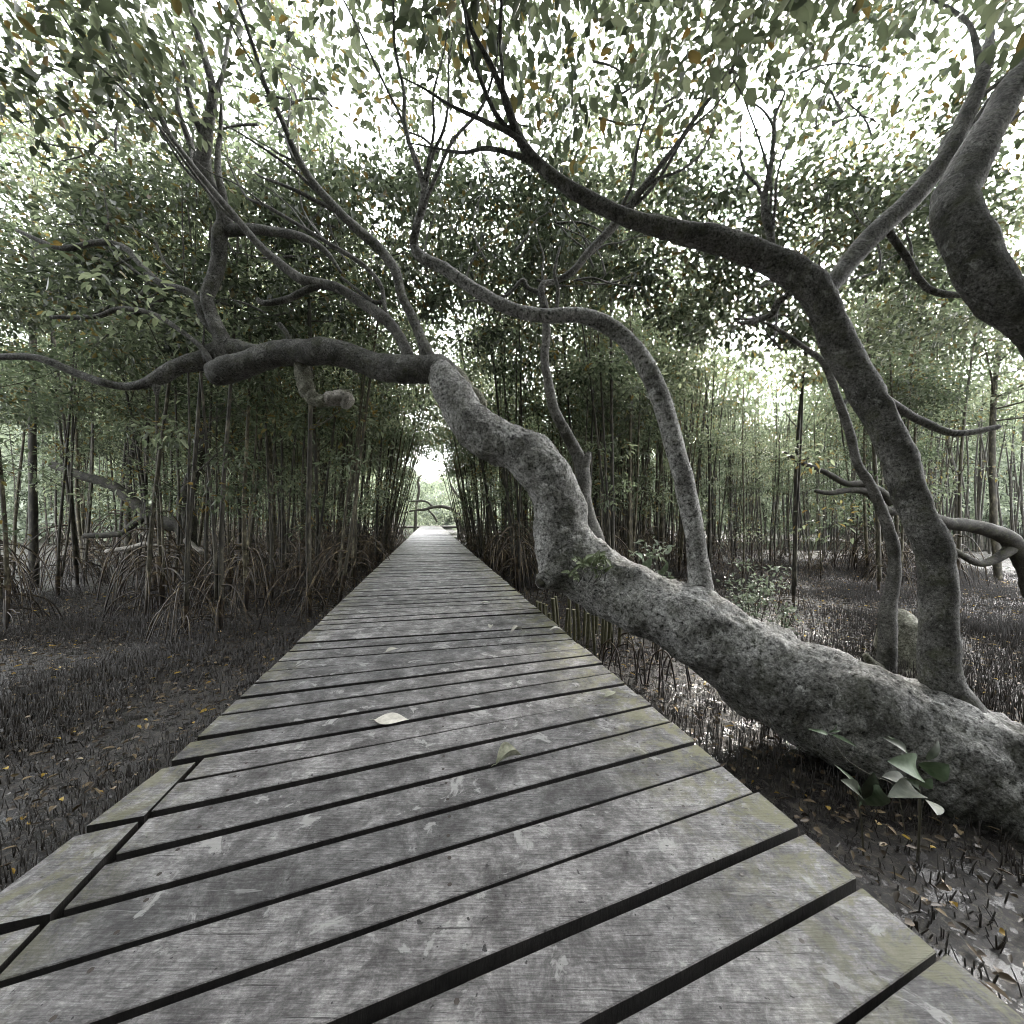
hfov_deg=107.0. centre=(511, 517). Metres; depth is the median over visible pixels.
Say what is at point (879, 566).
mangrove tree
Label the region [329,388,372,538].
mangrove tree
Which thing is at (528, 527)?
mangrove tree
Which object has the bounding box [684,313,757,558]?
mangrove tree
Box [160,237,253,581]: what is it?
mangrove tree
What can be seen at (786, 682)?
leaning mangrove tree
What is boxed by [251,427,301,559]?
mangrove tree
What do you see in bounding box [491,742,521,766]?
fallen leaf
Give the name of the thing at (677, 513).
mangrove tree
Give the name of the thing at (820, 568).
mangrove tree
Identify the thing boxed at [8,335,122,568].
mangrove tree
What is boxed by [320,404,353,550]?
mangrove tree
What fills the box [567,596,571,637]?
cut stake
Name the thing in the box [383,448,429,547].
mangrove tree
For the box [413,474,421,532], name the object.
bare tree
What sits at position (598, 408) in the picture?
mangrove tree
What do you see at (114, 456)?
mangrove tree
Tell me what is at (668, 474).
mangrove tree
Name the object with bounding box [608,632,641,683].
roots
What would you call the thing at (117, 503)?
mangrove tree
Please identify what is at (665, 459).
mangrove tree
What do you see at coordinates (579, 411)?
mangrove tree
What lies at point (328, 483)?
mangrove tree
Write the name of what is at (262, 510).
mangrove tree
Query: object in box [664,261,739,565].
mangrove tree
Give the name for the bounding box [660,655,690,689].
roots
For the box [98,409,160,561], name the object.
mangrove tree
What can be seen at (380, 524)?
mangrove tree
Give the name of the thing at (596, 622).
cut stake
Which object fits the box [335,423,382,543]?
mangrove tree
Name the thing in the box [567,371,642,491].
mangrove tree
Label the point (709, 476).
mangrove tree
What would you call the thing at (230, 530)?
mangrove tree
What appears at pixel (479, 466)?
mangrove tree
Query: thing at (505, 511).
mangrove tree
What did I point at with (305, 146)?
mangrove tree
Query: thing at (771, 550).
mangrove tree
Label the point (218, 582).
mangrove tree
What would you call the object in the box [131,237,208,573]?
mangrove tree
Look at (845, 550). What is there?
mangrove tree
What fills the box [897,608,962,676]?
mossy stump
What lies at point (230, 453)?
mangrove tree
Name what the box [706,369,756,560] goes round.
mangrove tree
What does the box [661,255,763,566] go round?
mangrove tree
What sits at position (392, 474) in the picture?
mangrove tree
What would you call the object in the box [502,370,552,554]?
mangrove tree
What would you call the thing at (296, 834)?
boardwalk
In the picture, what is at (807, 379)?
mangrove tree
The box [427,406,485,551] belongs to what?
mangrove tree
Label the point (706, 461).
mangrove tree
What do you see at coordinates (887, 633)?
young tree
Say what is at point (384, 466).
mangrove tree
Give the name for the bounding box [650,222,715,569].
mangrove tree
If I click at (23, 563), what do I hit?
mangrove tree
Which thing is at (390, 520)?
mangrove tree
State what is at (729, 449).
mangrove tree
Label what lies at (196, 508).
mangrove tree
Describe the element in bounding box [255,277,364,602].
mangrove tree
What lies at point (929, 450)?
mangrove tree
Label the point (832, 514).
mangrove tree
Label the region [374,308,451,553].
mangrove tree
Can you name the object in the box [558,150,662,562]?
mangrove tree
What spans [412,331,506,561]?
mangrove tree
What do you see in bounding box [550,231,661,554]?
mangrove tree
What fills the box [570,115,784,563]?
canopy tree
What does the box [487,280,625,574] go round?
mangrove tree
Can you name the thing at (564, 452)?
mangrove tree
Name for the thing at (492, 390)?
canopy tree
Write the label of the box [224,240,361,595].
mangrove tree
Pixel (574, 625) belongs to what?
cut stake
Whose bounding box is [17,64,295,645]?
mangrove tree
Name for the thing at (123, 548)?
fallen branch
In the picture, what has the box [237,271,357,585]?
mangrove tree
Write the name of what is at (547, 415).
mangrove tree
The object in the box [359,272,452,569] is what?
mangrove tree
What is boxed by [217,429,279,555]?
mangrove tree
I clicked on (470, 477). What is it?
canopy tree
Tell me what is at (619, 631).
cut stake
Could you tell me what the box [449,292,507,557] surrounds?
mangrove tree
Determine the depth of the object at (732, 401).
21.04 m
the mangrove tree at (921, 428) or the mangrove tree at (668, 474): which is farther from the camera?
the mangrove tree at (668, 474)
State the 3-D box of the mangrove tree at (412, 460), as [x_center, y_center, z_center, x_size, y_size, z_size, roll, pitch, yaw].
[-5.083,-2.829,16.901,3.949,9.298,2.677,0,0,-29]
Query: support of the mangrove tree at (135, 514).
on the ground
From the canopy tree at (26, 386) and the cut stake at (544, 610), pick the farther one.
the canopy tree at (26, 386)
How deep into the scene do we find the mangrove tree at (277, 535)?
14.35 m
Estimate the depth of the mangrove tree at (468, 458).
11.96 m
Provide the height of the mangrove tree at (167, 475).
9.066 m
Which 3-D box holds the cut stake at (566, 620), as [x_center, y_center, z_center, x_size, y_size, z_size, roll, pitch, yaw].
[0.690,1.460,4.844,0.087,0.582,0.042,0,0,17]
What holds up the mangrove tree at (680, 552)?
on the ground
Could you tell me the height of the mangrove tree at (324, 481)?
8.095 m
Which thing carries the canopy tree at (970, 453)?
on the ground
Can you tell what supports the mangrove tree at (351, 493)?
on the ground
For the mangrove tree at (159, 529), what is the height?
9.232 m
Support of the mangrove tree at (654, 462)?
on the ground
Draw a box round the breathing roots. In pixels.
[0,557,1023,998]
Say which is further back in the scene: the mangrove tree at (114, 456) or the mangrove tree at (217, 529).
the mangrove tree at (217, 529)
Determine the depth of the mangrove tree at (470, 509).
15.76 m
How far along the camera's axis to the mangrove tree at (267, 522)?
13.22 m
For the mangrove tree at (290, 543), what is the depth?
10.36 m
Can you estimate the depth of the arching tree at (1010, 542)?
6.94 m
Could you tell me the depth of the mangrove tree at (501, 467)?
11.31 m
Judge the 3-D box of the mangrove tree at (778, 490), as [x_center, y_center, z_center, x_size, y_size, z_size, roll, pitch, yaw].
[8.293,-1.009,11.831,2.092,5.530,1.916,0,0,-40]
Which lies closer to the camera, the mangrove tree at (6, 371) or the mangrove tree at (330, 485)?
the mangrove tree at (6, 371)
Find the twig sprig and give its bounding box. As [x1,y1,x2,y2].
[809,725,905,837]
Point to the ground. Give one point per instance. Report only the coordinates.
(934, 859)
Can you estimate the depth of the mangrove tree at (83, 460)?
12.95 m
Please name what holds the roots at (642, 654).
on the ground
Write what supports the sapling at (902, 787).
on the ground
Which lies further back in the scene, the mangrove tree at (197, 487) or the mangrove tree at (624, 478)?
the mangrove tree at (624, 478)
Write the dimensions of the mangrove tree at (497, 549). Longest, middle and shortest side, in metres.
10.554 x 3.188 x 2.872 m
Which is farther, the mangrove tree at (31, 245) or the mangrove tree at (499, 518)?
the mangrove tree at (499, 518)
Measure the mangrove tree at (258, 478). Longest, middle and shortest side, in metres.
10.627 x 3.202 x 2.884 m
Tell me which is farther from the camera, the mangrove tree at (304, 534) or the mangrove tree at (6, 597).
the mangrove tree at (304, 534)
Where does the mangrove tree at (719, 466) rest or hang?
on the ground
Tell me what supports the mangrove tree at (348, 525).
on the ground
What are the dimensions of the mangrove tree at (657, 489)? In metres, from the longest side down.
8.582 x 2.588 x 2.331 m
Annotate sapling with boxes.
[837,766,890,855]
[882,736,949,861]
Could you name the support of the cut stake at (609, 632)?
on the ground
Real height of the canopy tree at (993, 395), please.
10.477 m
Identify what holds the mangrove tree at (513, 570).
on the ground
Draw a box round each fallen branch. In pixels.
[104,542,156,552]
[183,538,203,554]
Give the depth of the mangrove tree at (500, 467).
15.67 m
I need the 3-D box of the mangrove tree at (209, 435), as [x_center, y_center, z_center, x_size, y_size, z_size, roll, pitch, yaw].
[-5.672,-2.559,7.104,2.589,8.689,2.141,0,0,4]
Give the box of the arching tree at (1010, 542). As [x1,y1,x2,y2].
[783,451,1023,598]
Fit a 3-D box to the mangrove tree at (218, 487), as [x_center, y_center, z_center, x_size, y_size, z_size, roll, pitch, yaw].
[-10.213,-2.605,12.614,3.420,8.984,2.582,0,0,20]
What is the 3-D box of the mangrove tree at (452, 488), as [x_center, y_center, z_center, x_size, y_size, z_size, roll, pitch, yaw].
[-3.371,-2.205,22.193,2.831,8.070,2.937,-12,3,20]
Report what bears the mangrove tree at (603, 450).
on the ground
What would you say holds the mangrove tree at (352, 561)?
on the ground
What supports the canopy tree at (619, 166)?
on the ground
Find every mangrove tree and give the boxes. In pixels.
[0,0,1023,843]
[0,123,113,632]
[0,159,132,591]
[0,170,61,588]
[0,170,71,599]
[0,187,209,602]
[0,193,47,510]
[0,211,140,609]
[0,231,144,580]
[0,252,130,601]
[0,272,80,577]
[0,299,102,573]
[0,301,60,598]
[0,305,170,580]
[0,319,42,432]
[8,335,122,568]
[12,334,139,580]
[14,292,147,586]
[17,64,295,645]
[24,112,249,624]
[34,46,336,647]
[39,134,214,620]
[39,349,122,567]
[44,239,204,587]
[44,355,143,563]
[57,297,156,569]
[81,383,186,562]
[83,163,312,603]
[85,324,212,570]
[95,412,221,558]
[95,423,150,558]
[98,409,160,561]
[110,355,199,562]
[121,214,281,613]
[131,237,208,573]
[138,419,187,558]
[139,339,259,562]
[140,377,241,575]
[143,402,193,555]
[148,363,218,562]
[149,436,187,545]
[151,362,286,566]
[153,395,220,551]
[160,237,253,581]
[161,140,346,621]
[161,389,241,562]
[162,290,274,590]
[168,374,291,580]
[168,408,219,549]
[182,297,269,573]
[185,92,415,604]
[188,160,349,608]
[191,302,279,569]
[201,300,266,559]
[201,457,236,548]
[202,449,229,549]
[209,428,264,554]
[211,206,331,584]
[213,370,296,563]
[215,0,400,630]
[215,418,260,550]
[216,467,232,540]
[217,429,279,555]
[222,255,335,576]
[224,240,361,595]
[233,400,301,561]
[235,456,290,553]
[236,447,278,551]
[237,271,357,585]
[249,447,288,549]
[251,394,324,560]
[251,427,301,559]
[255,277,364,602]
[255,430,275,540]
[256,438,304,558]
[262,291,337,573]
[263,416,353,552]
[267,313,347,566]
[278,291,334,562]
[279,209,451,604]
[283,91,462,624]
[286,333,348,566]
[289,381,343,508]
[290,236,402,572]
[296,404,353,561]
[297,284,392,571]
[302,235,460,600]
[305,435,341,549]
[306,199,426,579]
[316,377,381,567]
[318,434,347,543]
[318,467,341,535]
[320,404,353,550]
[321,321,388,565]
[327,325,413,567]
[327,371,366,549]
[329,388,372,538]
[332,393,383,563]
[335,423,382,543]
[338,385,416,542]
[343,324,435,569]
[344,288,429,577]
[348,387,401,555]
[351,453,385,544]
[359,265,457,571]
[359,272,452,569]
[360,315,426,561]
[360,400,406,558]
[364,311,463,561]
[365,388,420,557]
[372,380,417,533]
[373,389,437,549]
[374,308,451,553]
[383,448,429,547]
[386,357,446,550]
[390,198,532,578]
[390,397,441,549]
[391,406,444,541]
[391,417,424,544]
[410,317,509,567]
[411,340,478,556]
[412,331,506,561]
[413,325,497,537]
[415,390,463,539]
[419,223,563,585]
[426,423,473,542]
[427,357,493,551]
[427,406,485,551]
[428,422,465,542]
[432,413,477,543]
[433,421,479,553]
[433,426,487,540]
[438,317,508,568]
[438,408,480,547]
[443,118,584,600]
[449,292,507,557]
[450,357,502,561]
[451,238,541,574]
[454,270,531,562]
[462,347,524,563]
[462,388,498,545]
[465,303,555,563]
[466,275,565,589]
[470,288,607,560]
[473,378,508,553]
[476,375,498,542]
[484,363,545,552]
[486,164,731,612]
[486,381,523,555]
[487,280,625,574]
[497,385,544,552]
[498,345,532,542]
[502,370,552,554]
[507,299,612,454]
[509,65,674,547]
[509,327,576,557]
[510,327,609,463]
[514,393,570,536]
[515,418,539,548]
[538,226,613,472]
[539,237,637,596]
[549,275,639,536]
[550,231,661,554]
[552,303,625,534]
[556,340,628,523]
[557,303,708,573]
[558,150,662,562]
[559,302,709,568]
[566,289,640,561]
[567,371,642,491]
[569,286,664,568]
[573,278,669,576]
[574,150,689,568]
[575,302,648,550]
[582,387,654,540]
[590,282,694,562]
[592,267,705,576]
[599,386,642,562]
[616,304,694,567]
[616,410,655,515]
[619,272,691,570]
[619,336,682,557]
[619,439,668,550]
[636,299,705,567]
[640,403,700,552]
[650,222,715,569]
[650,380,727,555]
[651,306,741,577]
[651,449,665,526]
[653,398,717,549]
[656,354,731,557]
[658,276,774,579]
[659,337,783,569]
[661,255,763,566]
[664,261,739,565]
[665,431,709,545]
[681,332,746,558]
[681,375,735,553]
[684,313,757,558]
[690,347,754,550]
[699,358,774,589]
[704,378,780,557]
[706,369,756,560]
[713,53,967,619]
[716,393,795,575]
[719,385,780,577]
[724,359,792,561]
[737,344,816,563]
[748,396,816,570]
[759,425,808,559]
[763,398,818,569]
[767,278,880,575]
[775,385,864,582]
[775,430,841,572]
[784,238,924,580]
[799,152,977,600]
[812,424,857,569]
[815,266,1018,574]
[816,311,906,562]
[819,361,945,575]
[824,375,918,559]
[836,241,1021,584]
[837,320,961,576]
[840,214,1022,586]
[840,344,958,568]
[858,279,974,583]
[877,329,958,554]
[895,299,1016,574]
[907,211,1023,589]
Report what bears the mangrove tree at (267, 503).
on the ground
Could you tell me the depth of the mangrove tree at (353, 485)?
15.66 m
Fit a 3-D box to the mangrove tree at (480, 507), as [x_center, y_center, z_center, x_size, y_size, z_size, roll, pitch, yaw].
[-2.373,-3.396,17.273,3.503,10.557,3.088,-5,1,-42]
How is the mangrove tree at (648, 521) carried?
on the ground
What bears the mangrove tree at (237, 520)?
on the ground
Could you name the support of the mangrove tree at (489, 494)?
on the ground
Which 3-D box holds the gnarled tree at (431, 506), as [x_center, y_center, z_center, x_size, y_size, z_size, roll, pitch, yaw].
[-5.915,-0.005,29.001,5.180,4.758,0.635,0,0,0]
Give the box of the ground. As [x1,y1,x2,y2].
[0,529,1023,1023]
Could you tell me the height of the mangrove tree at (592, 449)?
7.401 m
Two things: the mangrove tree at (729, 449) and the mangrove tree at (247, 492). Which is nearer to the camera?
the mangrove tree at (729, 449)
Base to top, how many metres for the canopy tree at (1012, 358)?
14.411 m
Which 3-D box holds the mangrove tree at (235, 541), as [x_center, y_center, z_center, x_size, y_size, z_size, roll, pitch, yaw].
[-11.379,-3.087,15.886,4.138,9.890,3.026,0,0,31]
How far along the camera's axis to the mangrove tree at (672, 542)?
13.14 m
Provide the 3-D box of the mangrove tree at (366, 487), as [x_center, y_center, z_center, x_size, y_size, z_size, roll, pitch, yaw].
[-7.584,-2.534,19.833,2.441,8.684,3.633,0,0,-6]
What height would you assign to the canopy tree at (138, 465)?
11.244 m
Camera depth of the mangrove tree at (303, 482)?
11.40 m
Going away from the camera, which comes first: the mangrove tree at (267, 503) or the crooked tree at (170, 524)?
the crooked tree at (170, 524)
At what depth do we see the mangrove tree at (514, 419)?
9.88 m
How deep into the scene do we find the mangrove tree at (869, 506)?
13.01 m
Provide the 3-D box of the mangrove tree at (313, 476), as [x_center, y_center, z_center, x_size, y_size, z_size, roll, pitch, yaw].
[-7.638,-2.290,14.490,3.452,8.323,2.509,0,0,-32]
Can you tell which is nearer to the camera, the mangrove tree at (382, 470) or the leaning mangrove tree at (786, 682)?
the leaning mangrove tree at (786, 682)
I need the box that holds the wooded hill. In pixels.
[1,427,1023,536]
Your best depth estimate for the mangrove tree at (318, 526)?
7.71 m
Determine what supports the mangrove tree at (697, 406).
on the ground
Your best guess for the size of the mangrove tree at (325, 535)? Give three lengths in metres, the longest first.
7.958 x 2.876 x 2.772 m
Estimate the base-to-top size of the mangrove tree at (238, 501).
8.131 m
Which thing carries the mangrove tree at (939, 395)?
on the ground
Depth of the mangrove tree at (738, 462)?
15.40 m
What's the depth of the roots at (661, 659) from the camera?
3.55 m
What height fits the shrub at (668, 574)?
1.480 m
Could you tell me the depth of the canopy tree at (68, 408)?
17.53 m
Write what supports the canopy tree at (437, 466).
on the ground
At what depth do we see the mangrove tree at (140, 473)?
8.21 m
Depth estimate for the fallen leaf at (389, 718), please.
1.58 m
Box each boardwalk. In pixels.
[0,526,1023,1023]
[362,526,498,534]
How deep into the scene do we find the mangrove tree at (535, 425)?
13.63 m
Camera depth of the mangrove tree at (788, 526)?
12.59 m
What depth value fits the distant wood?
25.72 m
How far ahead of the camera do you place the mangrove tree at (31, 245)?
8.29 m
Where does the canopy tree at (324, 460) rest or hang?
on the ground
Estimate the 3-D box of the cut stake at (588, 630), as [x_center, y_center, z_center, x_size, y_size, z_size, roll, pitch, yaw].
[0.952,1.477,4.751,0.063,0.547,0.049,0,0,23]
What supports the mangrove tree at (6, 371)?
on the ground
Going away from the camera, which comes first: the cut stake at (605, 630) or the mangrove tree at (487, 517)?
the cut stake at (605, 630)
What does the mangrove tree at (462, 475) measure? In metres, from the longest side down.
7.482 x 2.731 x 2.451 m
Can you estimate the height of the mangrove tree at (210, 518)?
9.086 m
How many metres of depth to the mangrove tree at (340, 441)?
12.67 m
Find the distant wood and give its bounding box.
[0,331,1023,542]
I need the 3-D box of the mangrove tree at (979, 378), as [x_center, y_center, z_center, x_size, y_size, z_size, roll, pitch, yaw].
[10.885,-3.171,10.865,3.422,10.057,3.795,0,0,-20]
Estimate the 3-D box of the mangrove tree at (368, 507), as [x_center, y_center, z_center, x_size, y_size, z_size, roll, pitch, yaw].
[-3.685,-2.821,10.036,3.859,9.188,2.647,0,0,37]
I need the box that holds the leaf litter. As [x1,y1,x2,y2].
[0,562,1023,1000]
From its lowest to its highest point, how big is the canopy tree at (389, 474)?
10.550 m
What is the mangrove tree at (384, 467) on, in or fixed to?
on the ground
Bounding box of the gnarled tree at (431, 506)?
[404,486,468,538]
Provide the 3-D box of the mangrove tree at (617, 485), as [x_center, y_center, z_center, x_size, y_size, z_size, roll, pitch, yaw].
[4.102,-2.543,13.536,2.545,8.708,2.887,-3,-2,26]
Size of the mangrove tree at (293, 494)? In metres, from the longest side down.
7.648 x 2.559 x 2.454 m
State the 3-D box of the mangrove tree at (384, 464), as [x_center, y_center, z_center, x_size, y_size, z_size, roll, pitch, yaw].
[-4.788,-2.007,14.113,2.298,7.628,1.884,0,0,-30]
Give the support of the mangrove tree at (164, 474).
on the ground
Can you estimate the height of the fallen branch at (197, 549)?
0.390 m
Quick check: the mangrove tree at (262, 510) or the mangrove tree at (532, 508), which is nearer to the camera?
the mangrove tree at (532, 508)
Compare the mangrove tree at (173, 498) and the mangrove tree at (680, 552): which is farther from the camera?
the mangrove tree at (173, 498)
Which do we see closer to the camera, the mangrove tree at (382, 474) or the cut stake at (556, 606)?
the cut stake at (556, 606)
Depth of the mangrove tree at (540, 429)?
15.26 m
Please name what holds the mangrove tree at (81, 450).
on the ground
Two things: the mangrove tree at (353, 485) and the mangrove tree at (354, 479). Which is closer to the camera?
the mangrove tree at (354, 479)
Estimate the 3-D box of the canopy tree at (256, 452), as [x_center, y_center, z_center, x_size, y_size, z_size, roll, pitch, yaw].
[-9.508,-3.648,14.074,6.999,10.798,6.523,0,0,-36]
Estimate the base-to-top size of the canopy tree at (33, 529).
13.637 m
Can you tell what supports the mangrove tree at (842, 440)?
on the ground
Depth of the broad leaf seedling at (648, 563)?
3.77 m
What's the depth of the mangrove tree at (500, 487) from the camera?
14.95 m
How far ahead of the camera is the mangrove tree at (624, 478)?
19.59 m
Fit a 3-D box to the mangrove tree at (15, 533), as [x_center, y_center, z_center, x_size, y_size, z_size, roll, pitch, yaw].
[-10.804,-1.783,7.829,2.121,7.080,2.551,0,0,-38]
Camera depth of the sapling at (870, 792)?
1.72 m
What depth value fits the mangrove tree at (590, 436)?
11.70 m
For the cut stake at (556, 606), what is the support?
on the ground
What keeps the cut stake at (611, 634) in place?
on the ground
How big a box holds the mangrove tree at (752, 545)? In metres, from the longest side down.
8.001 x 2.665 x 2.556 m
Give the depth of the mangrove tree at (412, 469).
17.79 m
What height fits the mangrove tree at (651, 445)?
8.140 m
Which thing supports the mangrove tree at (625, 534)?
on the ground
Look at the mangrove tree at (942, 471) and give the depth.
11.18 m
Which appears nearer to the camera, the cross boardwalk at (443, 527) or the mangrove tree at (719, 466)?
the mangrove tree at (719, 466)
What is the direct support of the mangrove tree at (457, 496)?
on the ground
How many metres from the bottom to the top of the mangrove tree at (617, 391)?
9.047 m
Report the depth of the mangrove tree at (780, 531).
14.99 m
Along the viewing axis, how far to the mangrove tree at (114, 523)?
13.61 m
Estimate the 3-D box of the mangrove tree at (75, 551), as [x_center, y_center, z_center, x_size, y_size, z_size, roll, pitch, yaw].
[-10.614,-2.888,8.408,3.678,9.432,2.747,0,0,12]
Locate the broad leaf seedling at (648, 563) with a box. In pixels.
[635,553,667,648]
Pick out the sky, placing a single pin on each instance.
(350, 133)
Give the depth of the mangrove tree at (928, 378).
9.00 m
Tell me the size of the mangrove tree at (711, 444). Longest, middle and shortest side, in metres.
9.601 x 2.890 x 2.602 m
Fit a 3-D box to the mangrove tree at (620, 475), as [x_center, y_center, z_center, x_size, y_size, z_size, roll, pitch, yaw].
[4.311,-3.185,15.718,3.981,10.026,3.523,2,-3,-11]
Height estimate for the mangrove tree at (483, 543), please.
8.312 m
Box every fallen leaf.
[370,712,408,723]
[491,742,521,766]
[511,625,521,631]
[604,690,614,697]
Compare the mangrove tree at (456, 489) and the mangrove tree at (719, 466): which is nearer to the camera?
the mangrove tree at (719, 466)
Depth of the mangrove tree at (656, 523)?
11.36 m
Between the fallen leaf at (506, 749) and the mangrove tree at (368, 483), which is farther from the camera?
the mangrove tree at (368, 483)
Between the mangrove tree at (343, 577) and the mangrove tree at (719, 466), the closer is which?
the mangrove tree at (343, 577)
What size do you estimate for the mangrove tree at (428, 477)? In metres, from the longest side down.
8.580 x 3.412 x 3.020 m
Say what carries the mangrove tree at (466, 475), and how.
on the ground
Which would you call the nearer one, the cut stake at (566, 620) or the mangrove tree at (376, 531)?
the cut stake at (566, 620)
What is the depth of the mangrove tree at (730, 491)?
10.94 m
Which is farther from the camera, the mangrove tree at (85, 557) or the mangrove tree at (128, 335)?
the mangrove tree at (85, 557)
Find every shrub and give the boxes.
[628,536,678,662]
[716,559,791,620]
[761,600,802,635]
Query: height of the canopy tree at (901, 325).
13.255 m
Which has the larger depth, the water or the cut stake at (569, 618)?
the water
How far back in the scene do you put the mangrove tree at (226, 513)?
21.06 m
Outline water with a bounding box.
[669,541,991,549]
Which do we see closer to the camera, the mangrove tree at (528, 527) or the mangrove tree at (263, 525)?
the mangrove tree at (528, 527)
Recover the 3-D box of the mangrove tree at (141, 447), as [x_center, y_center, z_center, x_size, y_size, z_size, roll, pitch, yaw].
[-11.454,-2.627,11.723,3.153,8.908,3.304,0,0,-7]
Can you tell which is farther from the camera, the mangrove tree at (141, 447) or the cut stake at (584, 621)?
the mangrove tree at (141, 447)
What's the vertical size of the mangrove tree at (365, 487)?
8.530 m
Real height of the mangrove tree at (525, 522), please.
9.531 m
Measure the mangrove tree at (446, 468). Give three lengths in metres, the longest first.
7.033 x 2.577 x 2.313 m
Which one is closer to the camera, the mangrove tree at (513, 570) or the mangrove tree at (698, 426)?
the mangrove tree at (513, 570)
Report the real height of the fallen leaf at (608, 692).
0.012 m
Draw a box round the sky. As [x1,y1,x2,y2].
[0,0,1023,481]
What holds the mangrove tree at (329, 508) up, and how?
on the ground
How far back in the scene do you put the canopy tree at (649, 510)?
16.86 m
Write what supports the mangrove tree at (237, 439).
on the ground
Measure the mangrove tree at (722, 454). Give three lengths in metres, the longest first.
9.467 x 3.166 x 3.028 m
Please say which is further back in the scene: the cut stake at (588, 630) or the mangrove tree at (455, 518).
the mangrove tree at (455, 518)
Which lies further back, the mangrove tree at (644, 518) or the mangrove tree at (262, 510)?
the mangrove tree at (262, 510)
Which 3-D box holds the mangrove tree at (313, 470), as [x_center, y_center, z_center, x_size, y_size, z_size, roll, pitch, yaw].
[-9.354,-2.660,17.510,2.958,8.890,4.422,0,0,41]
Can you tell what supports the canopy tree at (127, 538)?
on the ground
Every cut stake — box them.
[542,603,545,615]
[551,598,555,622]
[554,596,559,626]
[564,608,568,633]
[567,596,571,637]
[572,609,575,641]
[575,602,580,639]
[583,606,586,640]
[586,613,589,649]
[591,613,595,654]
[595,615,597,636]
[600,617,604,646]
[603,619,607,649]
[607,623,611,649]
[608,621,613,649]
[618,626,621,647]
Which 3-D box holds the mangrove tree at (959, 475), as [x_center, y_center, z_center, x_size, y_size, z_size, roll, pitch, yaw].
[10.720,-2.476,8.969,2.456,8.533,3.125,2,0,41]
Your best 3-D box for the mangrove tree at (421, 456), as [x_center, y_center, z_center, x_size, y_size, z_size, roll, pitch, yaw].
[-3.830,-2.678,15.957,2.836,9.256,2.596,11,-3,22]
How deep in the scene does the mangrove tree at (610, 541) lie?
6.94 m
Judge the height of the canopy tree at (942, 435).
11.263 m
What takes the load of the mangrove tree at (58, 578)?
on the ground
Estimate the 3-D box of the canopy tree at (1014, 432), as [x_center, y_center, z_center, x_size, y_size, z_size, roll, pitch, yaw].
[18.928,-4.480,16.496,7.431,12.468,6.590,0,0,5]
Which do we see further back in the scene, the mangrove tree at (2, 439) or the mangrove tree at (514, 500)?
the mangrove tree at (514, 500)
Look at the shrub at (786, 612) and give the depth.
4.37 m
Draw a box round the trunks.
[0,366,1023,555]
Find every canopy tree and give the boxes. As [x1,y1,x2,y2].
[0,0,186,587]
[0,222,194,568]
[0,322,104,439]
[1,242,103,541]
[95,409,175,539]
[130,136,365,570]
[134,227,336,559]
[266,307,368,546]
[365,395,441,540]
[421,429,453,525]
[429,372,493,526]
[446,260,555,526]
[482,91,728,511]
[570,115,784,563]
[580,312,725,552]
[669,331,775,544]
[758,363,860,544]
[763,233,938,544]
[782,173,1023,566]
[783,171,1023,551]
[796,349,985,542]
[841,186,1023,580]
[906,349,1021,486]
[907,305,1023,556]
[920,352,1023,545]
[932,213,1023,414]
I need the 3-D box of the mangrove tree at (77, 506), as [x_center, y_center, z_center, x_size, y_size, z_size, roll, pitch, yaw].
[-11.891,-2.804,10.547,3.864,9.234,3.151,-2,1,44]
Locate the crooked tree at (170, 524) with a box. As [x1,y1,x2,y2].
[47,414,208,587]
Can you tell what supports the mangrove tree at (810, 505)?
on the ground
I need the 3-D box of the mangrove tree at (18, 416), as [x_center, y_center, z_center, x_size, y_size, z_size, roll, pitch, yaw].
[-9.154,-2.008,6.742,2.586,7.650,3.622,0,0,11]
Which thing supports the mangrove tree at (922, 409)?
on the ground
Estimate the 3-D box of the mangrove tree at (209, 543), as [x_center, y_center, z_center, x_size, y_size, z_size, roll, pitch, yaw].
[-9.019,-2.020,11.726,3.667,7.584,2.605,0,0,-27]
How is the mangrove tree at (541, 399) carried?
on the ground
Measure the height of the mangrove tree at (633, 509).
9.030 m
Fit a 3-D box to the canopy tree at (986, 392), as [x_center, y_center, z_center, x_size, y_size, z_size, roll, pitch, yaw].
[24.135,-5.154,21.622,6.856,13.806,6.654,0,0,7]
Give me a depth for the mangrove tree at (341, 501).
11.10 m
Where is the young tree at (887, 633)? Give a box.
[751,319,900,674]
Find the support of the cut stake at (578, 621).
on the ground
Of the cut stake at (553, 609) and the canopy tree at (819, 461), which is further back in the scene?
the canopy tree at (819, 461)
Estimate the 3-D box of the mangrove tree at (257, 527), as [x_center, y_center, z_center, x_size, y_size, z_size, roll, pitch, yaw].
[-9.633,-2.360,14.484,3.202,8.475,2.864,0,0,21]
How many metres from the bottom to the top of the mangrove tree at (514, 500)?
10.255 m
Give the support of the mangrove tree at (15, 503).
on the ground
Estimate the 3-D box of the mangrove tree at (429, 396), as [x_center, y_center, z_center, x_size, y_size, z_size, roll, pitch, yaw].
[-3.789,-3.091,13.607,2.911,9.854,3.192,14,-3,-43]
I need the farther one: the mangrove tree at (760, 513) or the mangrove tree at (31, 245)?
the mangrove tree at (760, 513)
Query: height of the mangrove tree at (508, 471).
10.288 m
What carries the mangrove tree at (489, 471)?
on the ground
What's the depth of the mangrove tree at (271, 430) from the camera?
7.27 m
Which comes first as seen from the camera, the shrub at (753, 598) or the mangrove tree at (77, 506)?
the shrub at (753, 598)
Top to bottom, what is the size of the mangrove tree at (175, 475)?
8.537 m
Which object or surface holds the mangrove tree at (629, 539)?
on the ground

